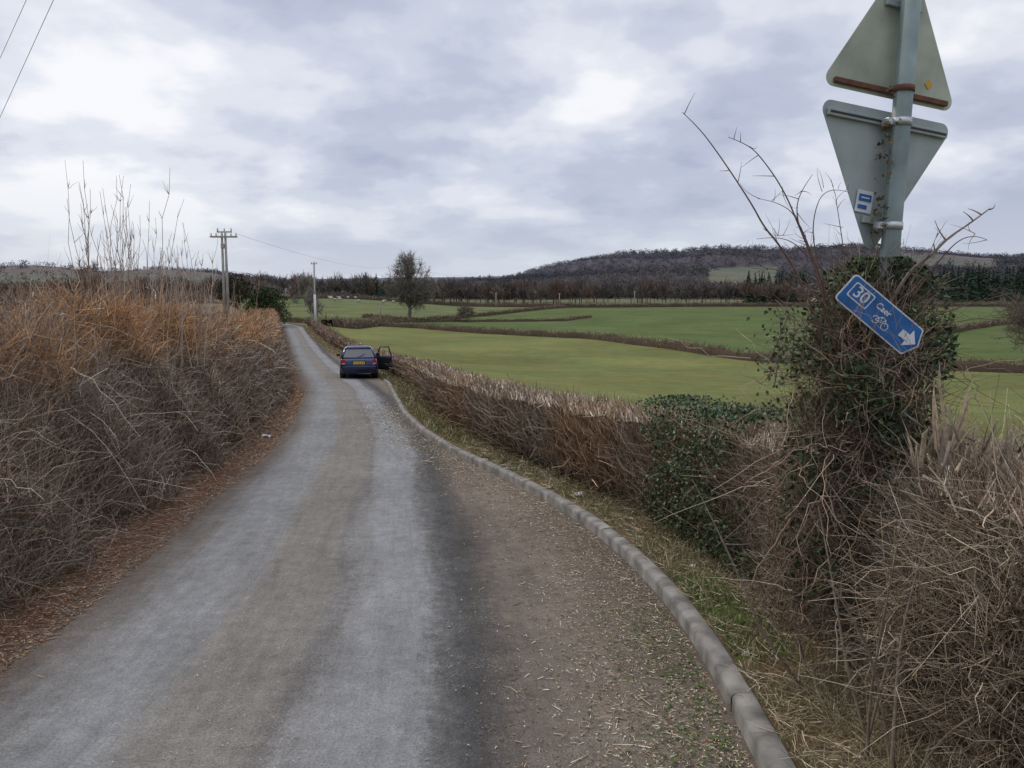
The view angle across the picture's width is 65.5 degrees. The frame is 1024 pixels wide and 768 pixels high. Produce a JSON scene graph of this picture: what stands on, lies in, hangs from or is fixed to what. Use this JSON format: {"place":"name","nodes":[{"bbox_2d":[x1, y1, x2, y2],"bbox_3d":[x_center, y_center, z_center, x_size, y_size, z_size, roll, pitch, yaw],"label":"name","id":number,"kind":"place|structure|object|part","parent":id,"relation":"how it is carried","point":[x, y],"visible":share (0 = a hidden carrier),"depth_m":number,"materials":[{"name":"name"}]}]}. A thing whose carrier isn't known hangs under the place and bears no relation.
{"place":"outdoors","nodes":[
{"label":"outdoors","id":0,"kind":"place"},
{"bbox_2d":[0,1,25,57],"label":"overhead cable","id":1,"kind":"object","parent":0,"point":[13,28],"depth_m":18.82,"materials":[{"name":"metal"}]},
{"bbox_2d":[0,0,53,116],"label":"overhead cable","id":2,"kind":"object","parent":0,"point":[28,54],"depth_m":17.50,"materials":[{"name":"metal"}]},
{"bbox_2d":[0,323,757,767],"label":"road","id":3,"kind":"structure","parent":0,"point":[230,547],"depth_m":5.09,"materials":[{"name":"grey asphalt"}]},
{"bbox_2d":[336,346,391,377],"bbox_3d":[-7.123,-1.115,38.460,2.644,1.500,4.300,-1,5,-11],"label":"parked car","id":4,"kind":"object","parent":3,"relation":"on","point":[359,359],"visible":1,"depth_m":36.57,"materials":[{"name":"paint"}]},
{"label":"windows","id":5,"kind":"part","parent":4,"relation":"part of","materials":[{"name":"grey glass"}]},
{"bbox_3d":[-6.309,-1.280,38.997,1.050,1.150,0.185,3,6,34],"label":"open door","id":6,"kind":"part","parent":4,"relation":"part of","materials":[{"name":"paint"}]},
{"bbox_2d":[0,388,960,767],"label":"twig litter","id":7,"kind":"object","parent":3,"relation":"on","point":[294,404],"visible":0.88,"depth_m":5.41,"materials":[{"name":"brown plant"}]},
{"bbox_2d":[0,247,1023,767],"bbox_3d":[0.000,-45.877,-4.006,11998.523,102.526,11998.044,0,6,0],"label":"ground","id":8,"kind":"structure","parent":0,"point":[628,373],"depth_m":63.13,"materials":[{"name":"green plant"}]},
{"bbox_2d":[69,259,105,294],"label":"bare tree","id":9,"kind":"object","parent":8,"relation":"on","point":[85,283],"visible":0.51,"depth_m":117.67,"materials":[{"name":"brown plant"}]},
{"bbox_2d":[0,239,301,656],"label":"hedge","id":10,"kind":"object","parent":8,"relation":"on","point":[95,427],"visible":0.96,"depth_m":8.87,"materials":[{"name":"brown plant"}]},
{"bbox_2d":[44,164,259,368],"bbox_3d":[-10.975,-2.479,24.732,5.910,4.232,31.264,-2,7,-18],"label":"sapling thicket","id":11,"kind":"object","parent":8,"relation":"on","point":[170,303],"visible":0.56,"depth_m":11.92,"materials":[{"name":"brown plant"}]},
{"bbox_2d":[210,228,237,315],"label":"utility pole","id":12,"kind":"object","parent":8,"relation":"on","point":[225,270],"visible":0.94,"depth_m":64.25,"materials":[{"name":"wood"}]},
{"bbox_2d":[213,272,253,308],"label":"holly tree","id":13,"kind":"object","parent":8,"relation":"on","point":[238,288],"visible":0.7,"depth_m":116.62,"materials":[{"name":"green plant"}]},
{"bbox_2d":[242,285,287,317],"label":"holly tree","id":14,"kind":"object","parent":8,"relation":"on","point":[264,297],"visible":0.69,"depth_m":110.51,"materials":[{"name":"green plant"}]},
{"bbox_2d":[251,276,281,305],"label":"bare tree","id":15,"kind":"object","parent":8,"relation":"on","point":[264,282],"visible":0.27,"depth_m":132.79,"materials":[{"name":"brown plant"}]},
{"bbox_2d":[267,302,291,323],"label":"holly tree","id":16,"kind":"object","parent":8,"relation":"on","point":[281,312],"visible":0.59,"depth_m":105.43,"materials":[{"name":"green plant"}]},
{"bbox_2d":[289,271,313,305],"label":"bare tree","id":17,"kind":"object","parent":8,"relation":"on","point":[302,283],"visible":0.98,"depth_m":206.14,"materials":[{"name":"plant"}]},
{"bbox_2d":[311,262,316,321],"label":"utility pole","id":18,"kind":"object","parent":8,"relation":"on","point":[315,314],"visible":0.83,"depth_m":99.30,"materials":[{"name":"wood"}]},
{"bbox_2d":[303,286,325,317],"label":"bare tree","id":19,"kind":"object","parent":8,"relation":"on","point":[309,299],"visible":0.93,"depth_m":142.29,"materials":[{"name":"brown plant"}]},
{"bbox_2d":[380,250,439,319],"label":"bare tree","id":20,"kind":"object","parent":8,"relation":"on","point":[409,296],"visible":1,"depth_m":148.10,"materials":[{"name":"green plant"}]},
{"bbox_2d":[456,304,476,321],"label":"bare tree","id":21,"kind":"object","parent":8,"relation":"on","point":[464,311],"visible":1,"depth_m":150.85,"materials":[{"name":"plant"}]},
{"bbox_2d":[0,325,1021,767],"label":"verge grass","id":22,"kind":"structure","parent":8,"relation":"on","point":[416,411],"depth_m":5.03,"materials":[{"name":"green plant"}]},
{"bbox_2d":[901,362,1023,653],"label":"dry grass clump","id":23,"kind":"object","parent":22,"relation":"on","point":[946,441],"visible":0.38,"depth_m":3.56,"materials":[{"name":"beige dry grass"}]},
{"bbox_2d":[0,241,1023,304],"bbox_3d":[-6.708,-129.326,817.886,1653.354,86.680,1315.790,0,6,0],"label":"distant woodland","id":24,"kind":"object","parent":8,"relation":"on","point":[970,282],"visible":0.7,"depth_m":325.51,"materials":[{"name":"plant"}]},
{"bbox_2d":[0,289,1023,372],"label":"field hedges","id":25,"kind":"object","parent":8,"relation":"on","point":[373,320],"visible":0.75,"depth_m":122.42,"materials":[{"name":"plant"}]},
{"bbox_2d":[384,379,796,767],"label":"kerb","id":26,"kind":"structure","parent":8,"relation":"on","point":[732,686],"depth_m":5.29,"materials":[{"name":"concrete"}]},
{"bbox_2d":[303,317,1023,767],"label":"hedge","id":27,"kind":"object","parent":8,"relation":"on","point":[589,439],"visible":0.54,"depth_m":8.32,"materials":[{"name":"brown plant"}]},
{"bbox_2d":[632,394,799,580],"bbox_3d":[1.857,0.749,6.961,1.024,1.378,2.573,-1,6,-9],"label":"evergreen shrub","id":28,"kind":"object","parent":8,"relation":"on","point":[717,410],"visible":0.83,"depth_m":6.72,"materials":[{"name":"green plant"}]},
{"bbox_2d":[653,226,1023,767],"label":"bramble bush","id":29,"kind":"object","parent":8,"relation":"on","point":[940,685],"visible":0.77,"depth_m":3.64,"materials":[{"name":"brown plant"}]},
{"bbox_2d":[682,95,1023,767],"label":"bramble canes","id":30,"kind":"object","parent":8,"relation":"on","point":[870,724],"visible":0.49,"depth_m":3.72,"materials":[{"name":"brown plant"}]},
{"bbox_2d":[847,0,921,673],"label":"sign post","id":31,"kind":"object","parent":8,"relation":"on","point":[903,90],"visible":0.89,"depth_m":3.96,"materials":[{"name":"grey metal"}]},
{"bbox_2d":[744,86,960,638],"bbox_3d":[1.704,-0.107,4.083,1.116,2.748,0.707,-2,6,-15],"label":"ivy","id":32,"kind":"object","parent":31,"relation":"attached to","point":[902,261],"visible":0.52,"depth_m":3.98,"materials":[{"name":"green plant"}]},
{"bbox_2d":[835,275,922,353],"bbox_3d":[1.710,-0.313,3.684,0.441,0.149,0.011,40,9,0],"label":"cycle route sign","id":33,"kind":"object","parent":31,"relation":"attached to","point":[855,284],"visible":0.88,"depth_m":3.68,"materials":[{"name":"blue metal"}]},
{"bbox_2d":[822,100,947,248],"bbox_3d":[1.878,-1.037,4.063,0.783,0.691,0.032,4,5,-18],"label":"give way sign","id":34,"kind":"object","parent":31,"relation":"attached to","point":[857,133],"visible":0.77,"depth_m":4.04,"materials":[{"name":"grey metal"}]},
{"bbox_2d":[854,189,873,213],"bbox_3d":[1.792,-0.927,4.049,0.100,0.110,0.008,6,5,-18],"label":"sticker label","id":35,"kind":"object","parent":34,"relation":"attached to","point":[864,201],"visible":1,"depth_m":4.05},
{"bbox_2d":[826,0,951,110],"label":"warning sign","id":36,"kind":"object","parent":31,"relation":"attached to","point":[864,61],"visible":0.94,"depth_m":3.99,"materials":[{"name":"grey metal"}]},
{"bbox_2d":[971,286,1023,352],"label":"bare tree","id":37,"kind":"object","parent":8,"relation":"on","point":[1018,318],"visible":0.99,"depth_m":60.85,"materials":[{"name":"brown plant"}]},
{"bbox_2d":[0,0,1023,278],"label":"sky","id":38,"kind":"structure","parent":0,"point":[472,138],"materials":[{"name":"grey"}]}
]}

